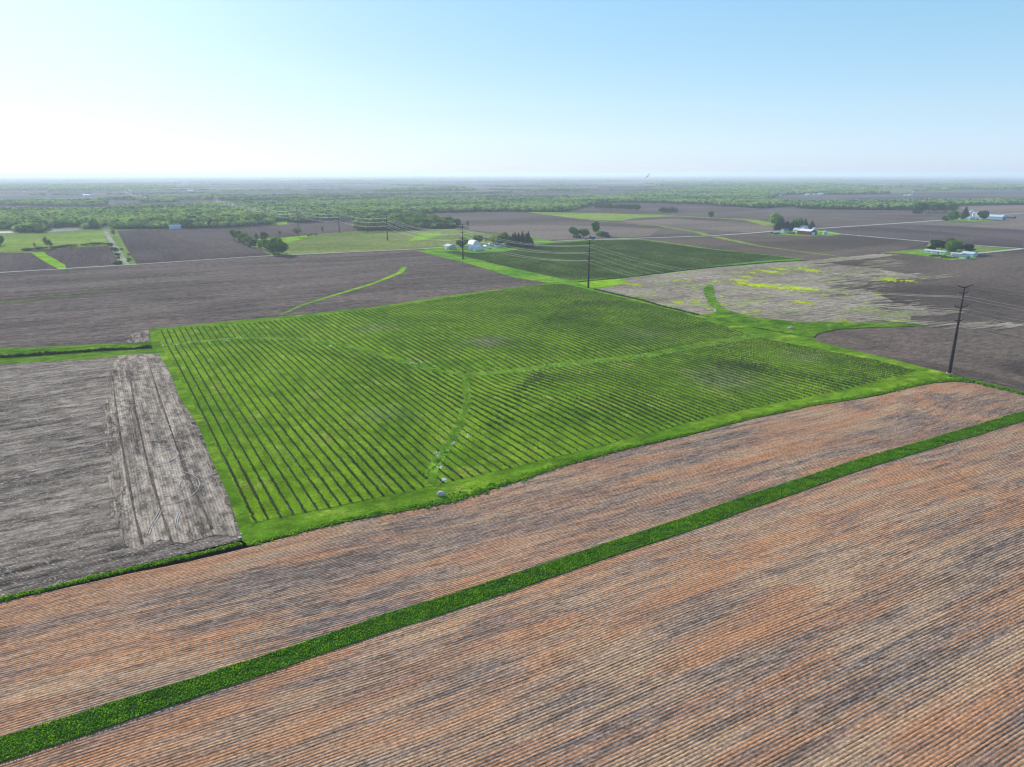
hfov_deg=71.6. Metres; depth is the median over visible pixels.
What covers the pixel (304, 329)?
shrub row
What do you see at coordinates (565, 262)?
shrub row
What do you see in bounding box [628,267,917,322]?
yellow weeds
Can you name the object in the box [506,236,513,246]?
spruce tree
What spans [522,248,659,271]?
shrub row
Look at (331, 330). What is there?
shrub row
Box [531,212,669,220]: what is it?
green field
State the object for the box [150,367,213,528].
wheel track
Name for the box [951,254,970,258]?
white shed
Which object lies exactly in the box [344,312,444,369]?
shrub row
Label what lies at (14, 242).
meadow
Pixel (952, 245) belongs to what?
deciduous tree
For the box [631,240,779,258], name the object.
shrub row
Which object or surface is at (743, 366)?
shrub row
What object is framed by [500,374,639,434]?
shrub row
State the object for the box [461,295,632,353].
shrub row
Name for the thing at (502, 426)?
shrub row
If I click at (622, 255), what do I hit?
shrub row
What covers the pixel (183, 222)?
deciduous tree
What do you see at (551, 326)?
shrub row
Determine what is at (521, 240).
spruce tree
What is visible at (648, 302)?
tall grass
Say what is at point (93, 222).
deciduous tree
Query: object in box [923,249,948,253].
long house
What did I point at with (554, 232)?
tan field
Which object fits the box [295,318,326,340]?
shrub row
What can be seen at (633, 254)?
shrub row
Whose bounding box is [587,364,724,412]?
shrub row
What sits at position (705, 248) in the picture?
shrub row
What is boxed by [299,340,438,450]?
shrub row
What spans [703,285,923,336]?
grass waterway
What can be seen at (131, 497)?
wheel track
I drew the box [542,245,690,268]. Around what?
shrub row
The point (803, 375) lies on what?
shrub row
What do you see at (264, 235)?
shrub
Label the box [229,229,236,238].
deciduous tree
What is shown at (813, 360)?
shrub row
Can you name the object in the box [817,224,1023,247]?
dark field
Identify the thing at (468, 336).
shrub row
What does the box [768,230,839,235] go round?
lawn
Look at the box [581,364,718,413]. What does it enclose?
shrub row
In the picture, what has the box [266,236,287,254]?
deciduous tree
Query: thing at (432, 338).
shrub row
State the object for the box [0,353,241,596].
pale field
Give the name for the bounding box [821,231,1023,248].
gravel road
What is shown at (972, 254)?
blue garage
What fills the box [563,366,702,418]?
shrub row
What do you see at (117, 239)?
verge
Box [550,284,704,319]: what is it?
shrub row
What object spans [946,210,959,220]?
deciduous tree
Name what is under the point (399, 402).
shrub row
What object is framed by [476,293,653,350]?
shrub row
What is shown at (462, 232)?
transmission pole
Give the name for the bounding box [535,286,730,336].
shrub row
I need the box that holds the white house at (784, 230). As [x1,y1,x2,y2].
[780,228,788,232]
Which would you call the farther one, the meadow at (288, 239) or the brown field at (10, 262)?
the meadow at (288, 239)
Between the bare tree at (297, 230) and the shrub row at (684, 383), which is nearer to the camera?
the shrub row at (684, 383)
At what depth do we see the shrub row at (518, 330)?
465.07 m
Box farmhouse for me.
[494,242,500,246]
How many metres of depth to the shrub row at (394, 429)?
319.92 m
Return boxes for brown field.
[0,253,57,271]
[29,246,117,267]
[117,228,270,263]
[223,223,355,240]
[429,204,950,240]
[586,203,650,206]
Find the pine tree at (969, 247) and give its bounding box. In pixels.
[958,244,975,250]
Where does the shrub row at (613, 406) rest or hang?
on the orchard floor at (279, 500)
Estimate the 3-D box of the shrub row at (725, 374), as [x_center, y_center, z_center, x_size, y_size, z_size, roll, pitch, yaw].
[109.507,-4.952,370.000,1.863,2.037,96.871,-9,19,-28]
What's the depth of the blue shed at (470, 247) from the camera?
972.41 m
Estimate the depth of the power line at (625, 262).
645.43 m
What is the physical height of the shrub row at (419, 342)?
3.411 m
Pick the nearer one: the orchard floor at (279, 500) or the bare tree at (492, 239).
the orchard floor at (279, 500)
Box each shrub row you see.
[167,346,256,521]
[174,345,268,518]
[180,344,280,516]
[187,343,293,513]
[194,343,305,511]
[199,342,317,508]
[206,342,329,506]
[212,341,340,504]
[218,340,351,501]
[225,339,363,499]
[231,339,372,497]
[237,339,383,495]
[243,339,394,492]
[250,339,404,490]
[257,339,414,488]
[264,339,423,486]
[271,339,426,478]
[278,339,426,467]
[284,339,430,461]
[290,319,318,339]
[291,339,434,455]
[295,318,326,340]
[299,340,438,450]
[301,318,336,342]
[305,317,344,343]
[307,341,441,444]
[310,316,352,344]
[315,316,365,347]
[315,342,445,439]
[319,315,378,351]
[324,343,448,434]
[325,315,392,355]
[329,314,406,359]
[332,344,450,428]
[334,313,419,363]
[339,313,432,367]
[342,346,454,423]
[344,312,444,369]
[348,311,455,371]
[352,348,456,417]
[353,311,466,372]
[358,311,470,371]
[362,310,478,371]
[364,351,458,412]
[367,309,485,370]
[371,309,492,370]
[376,355,460,408]
[377,309,498,369]
[380,308,505,369]
[384,307,511,368]
[389,307,517,367]
[390,359,462,403]
[392,306,523,366]
[395,305,529,365]
[399,305,536,365]
[403,304,541,363]
[405,363,463,398]
[408,304,547,363]
[411,303,553,362]
[414,302,559,362]
[418,302,564,361]
[419,368,462,393]
[423,302,568,359]
[426,301,577,360]
[430,301,581,359]
[432,371,461,387]
[433,300,588,358]
[438,300,594,358]
[438,468,453,480]
[439,299,599,357]
[441,461,462,477]
[442,372,461,383]
[443,298,605,356]
[445,455,472,475]
[447,251,577,279]
[447,252,573,279]
[447,298,611,356]
[450,251,581,279]
[450,297,616,355]
[450,450,481,473]
[452,251,581,278]
[453,445,490,471]
[455,251,587,278]
[455,297,622,354]
[457,439,500,469]
[458,296,627,354]
[459,251,591,278]
[459,433,510,467]
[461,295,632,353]
[462,428,518,464]
[464,295,639,353]
[465,423,527,462]
[466,252,594,278]
[466,418,536,460]
[468,294,644,352]
[468,412,544,458]
[469,378,601,444]
[469,387,586,448]
[469,407,553,456]
[470,383,593,446]
[470,392,577,450]
[470,397,570,452]
[471,294,649,351]
[471,402,560,454]
[474,376,609,442]
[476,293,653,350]
[478,293,658,349]
[481,376,617,440]
[483,293,662,348]
[486,252,613,277]
[486,261,570,279]
[487,375,624,438]
[488,291,672,347]
[489,252,615,276]
[491,291,675,346]
[492,252,618,276]
[494,374,631,436]
[495,252,622,276]
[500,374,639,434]
[501,251,630,275]
[501,252,624,275]
[503,251,631,275]
[503,253,625,276]
[505,251,633,274]
[507,373,647,432]
[510,251,636,274]
[511,250,642,274]
[512,250,643,273]
[512,251,639,274]
[514,373,652,431]
[515,250,647,273]
[517,249,648,272]
[519,248,656,272]
[519,250,649,273]
[520,248,659,272]
[521,288,713,340]
[521,372,660,429]
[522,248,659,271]
[526,247,666,270]
[526,248,663,271]
[526,371,666,427]
[528,247,669,270]
[528,248,664,271]
[531,286,728,337]
[532,370,672,425]
[534,244,687,268]
[534,247,672,269]
[535,246,679,269]
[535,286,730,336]
[537,246,681,269]
[537,285,733,335]
[538,247,676,269]
[539,245,683,268]
[539,370,678,424]
[540,285,739,335]
[542,243,696,267]
[542,244,693,267]
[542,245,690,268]
[544,369,684,422]
[545,243,697,266]
[545,285,742,334]
[547,243,700,266]
[548,244,699,267]
[549,285,746,334]
[549,367,690,420]
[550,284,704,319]
[552,243,707,266]
[554,284,682,312]
[556,367,696,419]
[557,243,708,265]
[557,283,662,307]
[559,243,710,265]
[561,242,715,264]
[561,243,713,265]
[563,284,625,298]
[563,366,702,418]
[565,243,715,265]
[569,366,707,416]
[574,365,712,415]
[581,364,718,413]
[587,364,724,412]
[593,363,730,411]
[598,363,736,410]
[604,362,741,409]
[609,361,748,408]
[610,240,763,259]
[613,240,766,259]
[615,240,770,259]
[615,360,752,406]
[618,240,766,258]
[620,239,778,259]
[621,240,776,259]
[621,360,758,405]
[626,359,763,404]
[627,240,780,259]
[629,239,786,258]
[631,239,787,258]
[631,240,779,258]
[632,240,782,258]
[633,359,769,403]
[638,358,775,402]
[643,357,780,400]
[650,357,787,399]
[655,356,793,398]
[660,355,799,397]
[662,354,805,396]
[668,353,811,395]
[672,352,817,394]
[677,351,823,392]
[682,350,829,391]
[685,349,835,390]
[691,349,841,389]
[696,348,848,387]
[701,348,853,386]
[703,346,859,384]
[708,346,864,383]
[711,345,870,381]
[716,344,875,380]
[719,343,880,379]
[724,343,886,377]
[728,342,890,376]
[731,341,896,375]
[736,341,901,374]
[740,341,905,373]
[743,340,908,372]
[747,339,911,371]
[751,339,914,370]
[753,338,902,366]
[760,337,879,361]
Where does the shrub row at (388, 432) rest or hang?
on the orchard floor at (279, 500)
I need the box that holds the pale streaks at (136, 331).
[124,328,156,342]
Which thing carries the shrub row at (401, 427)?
on the orchard floor at (279, 500)
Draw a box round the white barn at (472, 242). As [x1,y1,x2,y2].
[468,240,479,244]
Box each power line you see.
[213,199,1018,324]
[215,199,1019,309]
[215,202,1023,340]
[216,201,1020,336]
[217,199,1019,306]
[217,200,1021,320]
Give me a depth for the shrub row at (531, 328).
470.65 m
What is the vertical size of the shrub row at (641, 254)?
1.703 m
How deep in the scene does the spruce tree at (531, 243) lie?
998.59 m
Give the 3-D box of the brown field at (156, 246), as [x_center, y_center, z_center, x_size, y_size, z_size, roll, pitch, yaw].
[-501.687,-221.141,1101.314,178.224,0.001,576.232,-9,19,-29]
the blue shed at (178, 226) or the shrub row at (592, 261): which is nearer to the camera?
the shrub row at (592, 261)
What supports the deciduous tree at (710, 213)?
on the brown field at (822, 219)
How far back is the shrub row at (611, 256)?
889.39 m
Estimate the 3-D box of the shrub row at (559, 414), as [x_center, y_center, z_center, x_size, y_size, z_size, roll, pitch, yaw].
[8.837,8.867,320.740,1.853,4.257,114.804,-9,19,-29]
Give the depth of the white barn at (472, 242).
1003.65 m
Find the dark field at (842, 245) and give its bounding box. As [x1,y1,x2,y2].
[646,233,925,259]
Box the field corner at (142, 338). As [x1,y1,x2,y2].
[126,330,149,342]
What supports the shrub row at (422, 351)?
on the orchard floor at (279, 500)
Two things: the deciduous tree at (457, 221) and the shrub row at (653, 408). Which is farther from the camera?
the deciduous tree at (457, 221)
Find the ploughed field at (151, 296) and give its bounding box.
[0,250,550,347]
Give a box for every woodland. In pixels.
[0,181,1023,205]
[0,185,1023,211]
[0,204,567,231]
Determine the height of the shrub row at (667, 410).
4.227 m
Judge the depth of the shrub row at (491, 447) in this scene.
270.31 m
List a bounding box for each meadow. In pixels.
[0,231,107,250]
[258,235,313,241]
[271,221,286,224]
[408,232,439,240]
[531,237,550,241]
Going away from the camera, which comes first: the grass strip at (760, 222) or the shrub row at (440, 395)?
the shrub row at (440, 395)
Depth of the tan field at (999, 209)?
2132.59 m
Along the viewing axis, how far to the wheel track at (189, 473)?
237.21 m
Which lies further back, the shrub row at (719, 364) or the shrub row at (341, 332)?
the shrub row at (341, 332)
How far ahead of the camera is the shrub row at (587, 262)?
819.97 m
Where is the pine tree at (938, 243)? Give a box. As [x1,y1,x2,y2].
[930,240,943,249]
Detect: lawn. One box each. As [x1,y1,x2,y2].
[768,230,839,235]
[906,250,976,259]
[944,219,994,221]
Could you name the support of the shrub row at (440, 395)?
on the orchard floor at (279, 500)
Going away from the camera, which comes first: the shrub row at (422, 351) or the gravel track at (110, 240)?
the shrub row at (422, 351)
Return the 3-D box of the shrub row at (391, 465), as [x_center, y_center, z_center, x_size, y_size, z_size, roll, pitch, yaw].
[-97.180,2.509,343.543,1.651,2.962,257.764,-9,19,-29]
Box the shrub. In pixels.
[260,232,268,239]
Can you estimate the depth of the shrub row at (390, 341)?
431.20 m
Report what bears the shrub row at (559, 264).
on the orchard floor at (624, 248)
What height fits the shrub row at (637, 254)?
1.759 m
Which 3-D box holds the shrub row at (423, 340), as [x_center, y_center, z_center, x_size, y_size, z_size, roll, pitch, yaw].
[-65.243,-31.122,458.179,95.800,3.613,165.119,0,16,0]
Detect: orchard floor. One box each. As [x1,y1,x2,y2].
[157,284,915,522]
[446,240,795,280]
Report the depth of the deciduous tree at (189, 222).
1350.79 m
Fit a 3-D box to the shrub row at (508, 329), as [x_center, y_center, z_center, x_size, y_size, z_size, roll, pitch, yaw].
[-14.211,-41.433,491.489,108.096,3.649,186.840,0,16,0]
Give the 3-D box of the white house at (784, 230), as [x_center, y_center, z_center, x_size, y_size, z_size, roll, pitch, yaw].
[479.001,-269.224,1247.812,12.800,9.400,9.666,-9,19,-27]
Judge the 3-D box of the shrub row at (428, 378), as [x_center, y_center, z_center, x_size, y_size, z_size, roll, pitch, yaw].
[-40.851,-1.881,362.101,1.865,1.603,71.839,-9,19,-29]
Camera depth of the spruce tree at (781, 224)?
1304.53 m
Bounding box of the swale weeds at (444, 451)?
[425,374,471,484]
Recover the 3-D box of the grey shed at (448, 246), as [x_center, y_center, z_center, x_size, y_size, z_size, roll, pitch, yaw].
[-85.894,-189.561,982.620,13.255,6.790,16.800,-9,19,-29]
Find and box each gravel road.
[0,213,1019,272]
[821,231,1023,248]
[978,249,1018,253]
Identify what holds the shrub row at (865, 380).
on the orchard floor at (279, 500)
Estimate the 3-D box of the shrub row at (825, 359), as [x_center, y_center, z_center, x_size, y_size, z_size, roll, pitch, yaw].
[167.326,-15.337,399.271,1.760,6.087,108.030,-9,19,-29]
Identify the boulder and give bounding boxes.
[437,491,445,496]
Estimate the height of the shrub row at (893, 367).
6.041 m
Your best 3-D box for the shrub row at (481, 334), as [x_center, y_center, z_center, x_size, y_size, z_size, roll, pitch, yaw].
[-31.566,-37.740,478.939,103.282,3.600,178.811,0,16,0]
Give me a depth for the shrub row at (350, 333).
460.96 m
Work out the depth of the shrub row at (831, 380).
366.73 m
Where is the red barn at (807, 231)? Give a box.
[797,228,816,234]
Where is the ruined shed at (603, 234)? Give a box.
[600,232,608,236]
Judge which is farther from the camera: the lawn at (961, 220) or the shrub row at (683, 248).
the lawn at (961, 220)
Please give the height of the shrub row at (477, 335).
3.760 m
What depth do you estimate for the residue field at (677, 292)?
625.34 m
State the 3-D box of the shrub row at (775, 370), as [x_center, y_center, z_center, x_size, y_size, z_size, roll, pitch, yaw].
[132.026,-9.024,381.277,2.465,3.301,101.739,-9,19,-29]
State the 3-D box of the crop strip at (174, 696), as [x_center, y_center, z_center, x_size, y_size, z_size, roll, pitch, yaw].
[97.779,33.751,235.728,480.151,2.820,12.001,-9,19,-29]
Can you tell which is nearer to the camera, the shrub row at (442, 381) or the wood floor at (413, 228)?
the shrub row at (442, 381)
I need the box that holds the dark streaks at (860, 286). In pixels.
[813,262,918,322]
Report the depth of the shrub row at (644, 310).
530.92 m
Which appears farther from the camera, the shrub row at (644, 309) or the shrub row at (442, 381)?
the shrub row at (644, 309)
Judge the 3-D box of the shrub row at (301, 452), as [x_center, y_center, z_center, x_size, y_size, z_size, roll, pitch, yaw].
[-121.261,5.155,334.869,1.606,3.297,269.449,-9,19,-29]
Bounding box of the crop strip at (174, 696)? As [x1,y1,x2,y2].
[0,412,1023,762]
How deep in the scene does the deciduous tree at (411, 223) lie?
1316.41 m
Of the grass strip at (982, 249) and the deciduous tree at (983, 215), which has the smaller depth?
the grass strip at (982, 249)
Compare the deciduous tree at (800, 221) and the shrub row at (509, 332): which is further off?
the deciduous tree at (800, 221)
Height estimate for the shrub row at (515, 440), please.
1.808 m
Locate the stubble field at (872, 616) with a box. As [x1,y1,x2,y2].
[0,382,1023,766]
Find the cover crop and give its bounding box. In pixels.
[0,411,1023,761]
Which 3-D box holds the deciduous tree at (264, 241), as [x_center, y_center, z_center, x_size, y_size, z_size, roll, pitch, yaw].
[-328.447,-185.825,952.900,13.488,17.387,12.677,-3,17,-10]
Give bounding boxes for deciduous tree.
[30,222,40,231]
[89,219,99,228]
[179,219,186,227]
[185,219,192,227]
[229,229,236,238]
[237,232,247,243]
[241,235,251,242]
[248,239,258,245]
[257,240,262,247]
[262,239,268,250]
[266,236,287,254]
[403,219,411,227]
[408,221,416,229]
[424,221,430,227]
[441,219,449,227]
[453,219,459,225]
[456,238,468,247]
[473,235,483,241]
[496,235,504,243]
[501,232,508,244]
[567,204,574,212]
[568,226,579,234]
[578,229,589,237]
[591,220,599,231]
[595,230,603,236]
[708,211,713,216]
[770,212,783,224]
[794,218,803,227]
[919,202,927,212]
[925,202,933,212]
[932,202,938,211]
[938,202,944,212]
[942,203,952,212]
[945,240,963,251]
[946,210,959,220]
[948,202,958,210]
[976,211,988,219]
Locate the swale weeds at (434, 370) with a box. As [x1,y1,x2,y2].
[165,337,468,374]
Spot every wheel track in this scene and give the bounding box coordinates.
[113,389,143,543]
[129,374,173,543]
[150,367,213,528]
[150,440,195,466]
[156,470,199,505]
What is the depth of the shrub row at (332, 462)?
280.42 m
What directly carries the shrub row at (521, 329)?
on the orchard floor at (279, 500)
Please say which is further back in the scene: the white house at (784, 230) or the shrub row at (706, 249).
the white house at (784, 230)
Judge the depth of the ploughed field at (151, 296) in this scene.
634.16 m
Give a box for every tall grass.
[0,542,241,601]
[247,377,982,545]
[578,260,806,281]
[595,288,698,314]
[702,286,808,329]
[945,374,1023,394]
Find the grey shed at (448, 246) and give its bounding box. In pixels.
[443,244,456,249]
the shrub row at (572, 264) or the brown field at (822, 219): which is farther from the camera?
the brown field at (822, 219)
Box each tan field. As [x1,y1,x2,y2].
[465,225,658,239]
[621,219,772,231]
[903,213,1023,229]
[956,205,1023,214]
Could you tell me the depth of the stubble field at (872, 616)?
163.17 m
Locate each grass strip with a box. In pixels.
[0,285,119,302]
[0,341,156,363]
[31,252,65,269]
[280,267,406,314]
[419,250,594,289]
[588,213,775,224]
[602,221,709,234]
[715,237,846,257]
[732,217,887,220]
[881,243,1011,257]
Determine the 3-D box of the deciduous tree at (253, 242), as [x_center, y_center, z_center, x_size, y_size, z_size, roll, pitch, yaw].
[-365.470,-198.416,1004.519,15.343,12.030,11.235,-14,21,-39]
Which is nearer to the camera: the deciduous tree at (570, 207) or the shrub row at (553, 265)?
the shrub row at (553, 265)
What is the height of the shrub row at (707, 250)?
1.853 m
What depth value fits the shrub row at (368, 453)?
285.38 m
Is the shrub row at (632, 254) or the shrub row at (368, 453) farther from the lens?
the shrub row at (632, 254)
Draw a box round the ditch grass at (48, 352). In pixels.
[0,345,152,357]
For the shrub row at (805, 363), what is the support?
on the orchard floor at (279, 500)
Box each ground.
[0,176,1023,601]
[0,223,511,267]
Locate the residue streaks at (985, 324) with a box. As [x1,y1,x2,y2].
[840,258,1023,329]
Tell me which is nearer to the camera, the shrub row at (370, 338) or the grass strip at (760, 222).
the shrub row at (370, 338)
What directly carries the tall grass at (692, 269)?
on the orchard verge at (498, 249)
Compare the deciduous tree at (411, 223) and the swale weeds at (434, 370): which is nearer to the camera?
the swale weeds at (434, 370)
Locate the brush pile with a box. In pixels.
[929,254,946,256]
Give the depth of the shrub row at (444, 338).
446.26 m
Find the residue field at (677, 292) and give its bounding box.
[596,254,929,324]
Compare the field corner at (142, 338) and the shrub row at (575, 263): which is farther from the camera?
the shrub row at (575, 263)
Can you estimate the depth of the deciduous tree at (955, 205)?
1886.70 m
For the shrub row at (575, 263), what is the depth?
811.51 m
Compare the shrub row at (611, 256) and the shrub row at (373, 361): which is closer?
the shrub row at (373, 361)
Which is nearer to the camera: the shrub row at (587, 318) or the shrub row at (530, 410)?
the shrub row at (530, 410)
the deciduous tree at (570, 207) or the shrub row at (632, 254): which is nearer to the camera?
the shrub row at (632, 254)
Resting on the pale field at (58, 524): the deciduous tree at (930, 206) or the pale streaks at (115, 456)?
the pale streaks at (115, 456)
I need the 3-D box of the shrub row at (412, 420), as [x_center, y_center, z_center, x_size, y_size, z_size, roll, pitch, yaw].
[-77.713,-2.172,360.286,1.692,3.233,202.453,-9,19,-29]
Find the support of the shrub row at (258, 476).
on the orchard floor at (279, 500)
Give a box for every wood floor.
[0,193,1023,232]
[356,226,458,229]
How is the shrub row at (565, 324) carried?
on the orchard floor at (279, 500)
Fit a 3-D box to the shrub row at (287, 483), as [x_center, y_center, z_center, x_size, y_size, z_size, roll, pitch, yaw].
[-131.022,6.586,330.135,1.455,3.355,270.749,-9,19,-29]
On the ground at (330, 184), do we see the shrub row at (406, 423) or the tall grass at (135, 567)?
the tall grass at (135, 567)
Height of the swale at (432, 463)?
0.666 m
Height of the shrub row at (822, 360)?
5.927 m
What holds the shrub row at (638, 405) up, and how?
on the orchard floor at (279, 500)
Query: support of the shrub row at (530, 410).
on the orchard floor at (279, 500)
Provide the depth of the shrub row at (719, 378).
363.99 m
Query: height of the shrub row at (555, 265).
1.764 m
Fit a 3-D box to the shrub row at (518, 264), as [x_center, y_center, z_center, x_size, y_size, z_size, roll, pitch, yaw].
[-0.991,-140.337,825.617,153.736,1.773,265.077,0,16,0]
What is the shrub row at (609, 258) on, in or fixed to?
on the orchard floor at (624, 248)
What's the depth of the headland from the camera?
252.29 m
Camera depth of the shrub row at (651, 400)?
330.70 m
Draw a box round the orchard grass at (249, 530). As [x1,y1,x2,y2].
[150,282,1017,544]
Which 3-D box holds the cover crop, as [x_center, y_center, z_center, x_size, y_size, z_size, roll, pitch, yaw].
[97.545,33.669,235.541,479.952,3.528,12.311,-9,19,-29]
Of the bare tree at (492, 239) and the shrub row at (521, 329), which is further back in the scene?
the bare tree at (492, 239)
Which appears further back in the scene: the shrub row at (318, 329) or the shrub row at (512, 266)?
the shrub row at (512, 266)
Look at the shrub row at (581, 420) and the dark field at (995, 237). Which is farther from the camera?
the dark field at (995, 237)
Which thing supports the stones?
on the orchard grass at (249, 530)
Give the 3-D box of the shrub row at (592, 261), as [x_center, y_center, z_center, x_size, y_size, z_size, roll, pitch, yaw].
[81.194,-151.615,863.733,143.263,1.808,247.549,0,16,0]
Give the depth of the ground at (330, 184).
4736.55 m
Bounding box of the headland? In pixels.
[110,354,236,549]
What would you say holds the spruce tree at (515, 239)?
on the orchard verge at (498, 249)
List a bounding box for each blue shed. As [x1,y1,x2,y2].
[169,224,180,228]
[467,245,480,249]
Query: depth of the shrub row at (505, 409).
304.95 m
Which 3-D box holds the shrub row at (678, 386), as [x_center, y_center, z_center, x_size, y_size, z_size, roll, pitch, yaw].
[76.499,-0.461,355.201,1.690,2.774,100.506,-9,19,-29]
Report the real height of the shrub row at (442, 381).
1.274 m
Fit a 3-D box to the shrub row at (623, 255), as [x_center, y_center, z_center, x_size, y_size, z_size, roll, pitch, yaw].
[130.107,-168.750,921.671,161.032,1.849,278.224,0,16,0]
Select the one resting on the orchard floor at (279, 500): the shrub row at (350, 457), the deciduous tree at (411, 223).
the shrub row at (350, 457)
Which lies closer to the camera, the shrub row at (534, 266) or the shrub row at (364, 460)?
the shrub row at (364, 460)
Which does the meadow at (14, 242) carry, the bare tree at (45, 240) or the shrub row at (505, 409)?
the bare tree at (45, 240)
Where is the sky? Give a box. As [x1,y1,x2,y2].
[0,0,1023,175]
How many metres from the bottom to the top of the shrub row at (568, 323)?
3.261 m
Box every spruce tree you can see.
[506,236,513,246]
[512,232,517,246]
[518,234,523,246]
[524,233,528,246]
[529,237,534,246]
[779,220,783,229]
[788,222,793,229]
[808,220,815,228]
[911,205,917,213]
[959,206,969,218]
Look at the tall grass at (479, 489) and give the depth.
247.41 m
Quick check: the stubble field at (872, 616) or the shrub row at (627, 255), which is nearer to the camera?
the stubble field at (872, 616)
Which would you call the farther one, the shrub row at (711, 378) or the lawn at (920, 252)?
the lawn at (920, 252)
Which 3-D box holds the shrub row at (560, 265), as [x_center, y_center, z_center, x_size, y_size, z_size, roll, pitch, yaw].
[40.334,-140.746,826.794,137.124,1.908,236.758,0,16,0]
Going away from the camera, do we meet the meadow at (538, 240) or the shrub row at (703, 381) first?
the shrub row at (703, 381)
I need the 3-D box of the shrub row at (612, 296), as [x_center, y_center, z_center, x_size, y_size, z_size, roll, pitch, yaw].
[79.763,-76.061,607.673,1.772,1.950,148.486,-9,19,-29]
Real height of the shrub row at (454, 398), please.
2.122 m
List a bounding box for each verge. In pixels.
[105,231,135,264]
[424,239,804,281]
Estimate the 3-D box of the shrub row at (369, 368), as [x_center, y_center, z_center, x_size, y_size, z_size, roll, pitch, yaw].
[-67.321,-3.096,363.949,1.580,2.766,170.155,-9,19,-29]
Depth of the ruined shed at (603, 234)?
1165.40 m
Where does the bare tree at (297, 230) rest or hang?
on the meadow at (288, 239)
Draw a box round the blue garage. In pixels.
[961,251,977,256]
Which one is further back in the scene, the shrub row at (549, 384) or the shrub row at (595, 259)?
the shrub row at (595, 259)
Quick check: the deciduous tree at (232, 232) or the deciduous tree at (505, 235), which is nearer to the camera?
the deciduous tree at (505, 235)
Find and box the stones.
[162,309,715,537]
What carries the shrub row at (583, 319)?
on the orchard floor at (279, 500)
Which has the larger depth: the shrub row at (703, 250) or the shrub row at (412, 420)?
the shrub row at (703, 250)
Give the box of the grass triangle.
[576,279,627,288]
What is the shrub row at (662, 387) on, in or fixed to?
on the orchard floor at (279, 500)
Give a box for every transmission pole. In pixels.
[384,214,387,239]
[459,224,464,258]
[585,239,594,287]
[946,284,972,373]
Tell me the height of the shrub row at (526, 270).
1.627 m
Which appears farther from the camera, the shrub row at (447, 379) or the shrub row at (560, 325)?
the shrub row at (560, 325)
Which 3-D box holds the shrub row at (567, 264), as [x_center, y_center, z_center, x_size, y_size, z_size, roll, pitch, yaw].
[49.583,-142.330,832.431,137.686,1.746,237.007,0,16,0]
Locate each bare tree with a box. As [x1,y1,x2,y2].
[41,235,48,246]
[292,228,301,234]
[488,234,496,246]
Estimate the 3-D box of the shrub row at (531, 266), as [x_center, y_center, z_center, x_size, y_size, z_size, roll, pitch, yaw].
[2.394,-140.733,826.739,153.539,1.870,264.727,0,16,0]
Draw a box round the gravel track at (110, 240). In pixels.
[103,231,128,264]
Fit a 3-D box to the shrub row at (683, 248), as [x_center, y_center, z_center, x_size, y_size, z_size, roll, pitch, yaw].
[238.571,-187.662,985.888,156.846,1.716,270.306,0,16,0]
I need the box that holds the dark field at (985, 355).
[813,250,1023,391]
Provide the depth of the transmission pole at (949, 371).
354.88 m
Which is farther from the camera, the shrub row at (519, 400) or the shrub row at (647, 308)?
the shrub row at (647, 308)
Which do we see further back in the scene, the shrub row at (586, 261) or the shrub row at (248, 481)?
the shrub row at (586, 261)
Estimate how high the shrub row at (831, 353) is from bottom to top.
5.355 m
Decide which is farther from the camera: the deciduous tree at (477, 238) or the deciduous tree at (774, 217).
the deciduous tree at (774, 217)
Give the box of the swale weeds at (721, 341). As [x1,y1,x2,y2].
[467,335,751,375]
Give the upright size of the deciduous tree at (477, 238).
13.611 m
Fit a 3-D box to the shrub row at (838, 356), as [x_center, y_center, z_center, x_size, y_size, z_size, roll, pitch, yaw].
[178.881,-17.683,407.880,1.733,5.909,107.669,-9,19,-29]
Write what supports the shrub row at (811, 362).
on the orchard floor at (279, 500)
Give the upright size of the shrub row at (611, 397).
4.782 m
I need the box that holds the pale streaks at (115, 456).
[103,357,129,541]
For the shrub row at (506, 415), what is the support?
on the orchard floor at (279, 500)
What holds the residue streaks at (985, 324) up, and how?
on the residue field at (677, 292)
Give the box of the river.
[44,228,86,231]
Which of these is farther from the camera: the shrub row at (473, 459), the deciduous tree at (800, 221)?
the deciduous tree at (800, 221)
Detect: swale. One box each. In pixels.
[163,337,467,375]
[425,375,470,485]
[469,334,760,375]
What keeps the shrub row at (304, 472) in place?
on the orchard floor at (279, 500)
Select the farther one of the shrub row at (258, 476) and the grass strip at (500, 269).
the grass strip at (500, 269)
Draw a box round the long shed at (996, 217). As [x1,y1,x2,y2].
[987,214,1006,219]
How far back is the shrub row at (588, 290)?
636.92 m
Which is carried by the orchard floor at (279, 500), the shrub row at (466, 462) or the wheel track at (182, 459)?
the shrub row at (466, 462)
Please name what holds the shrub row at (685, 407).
on the orchard floor at (279, 500)
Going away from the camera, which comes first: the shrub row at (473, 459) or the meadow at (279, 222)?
the shrub row at (473, 459)
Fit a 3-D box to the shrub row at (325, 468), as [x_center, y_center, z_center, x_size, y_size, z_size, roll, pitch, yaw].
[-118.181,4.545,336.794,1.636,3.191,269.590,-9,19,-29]

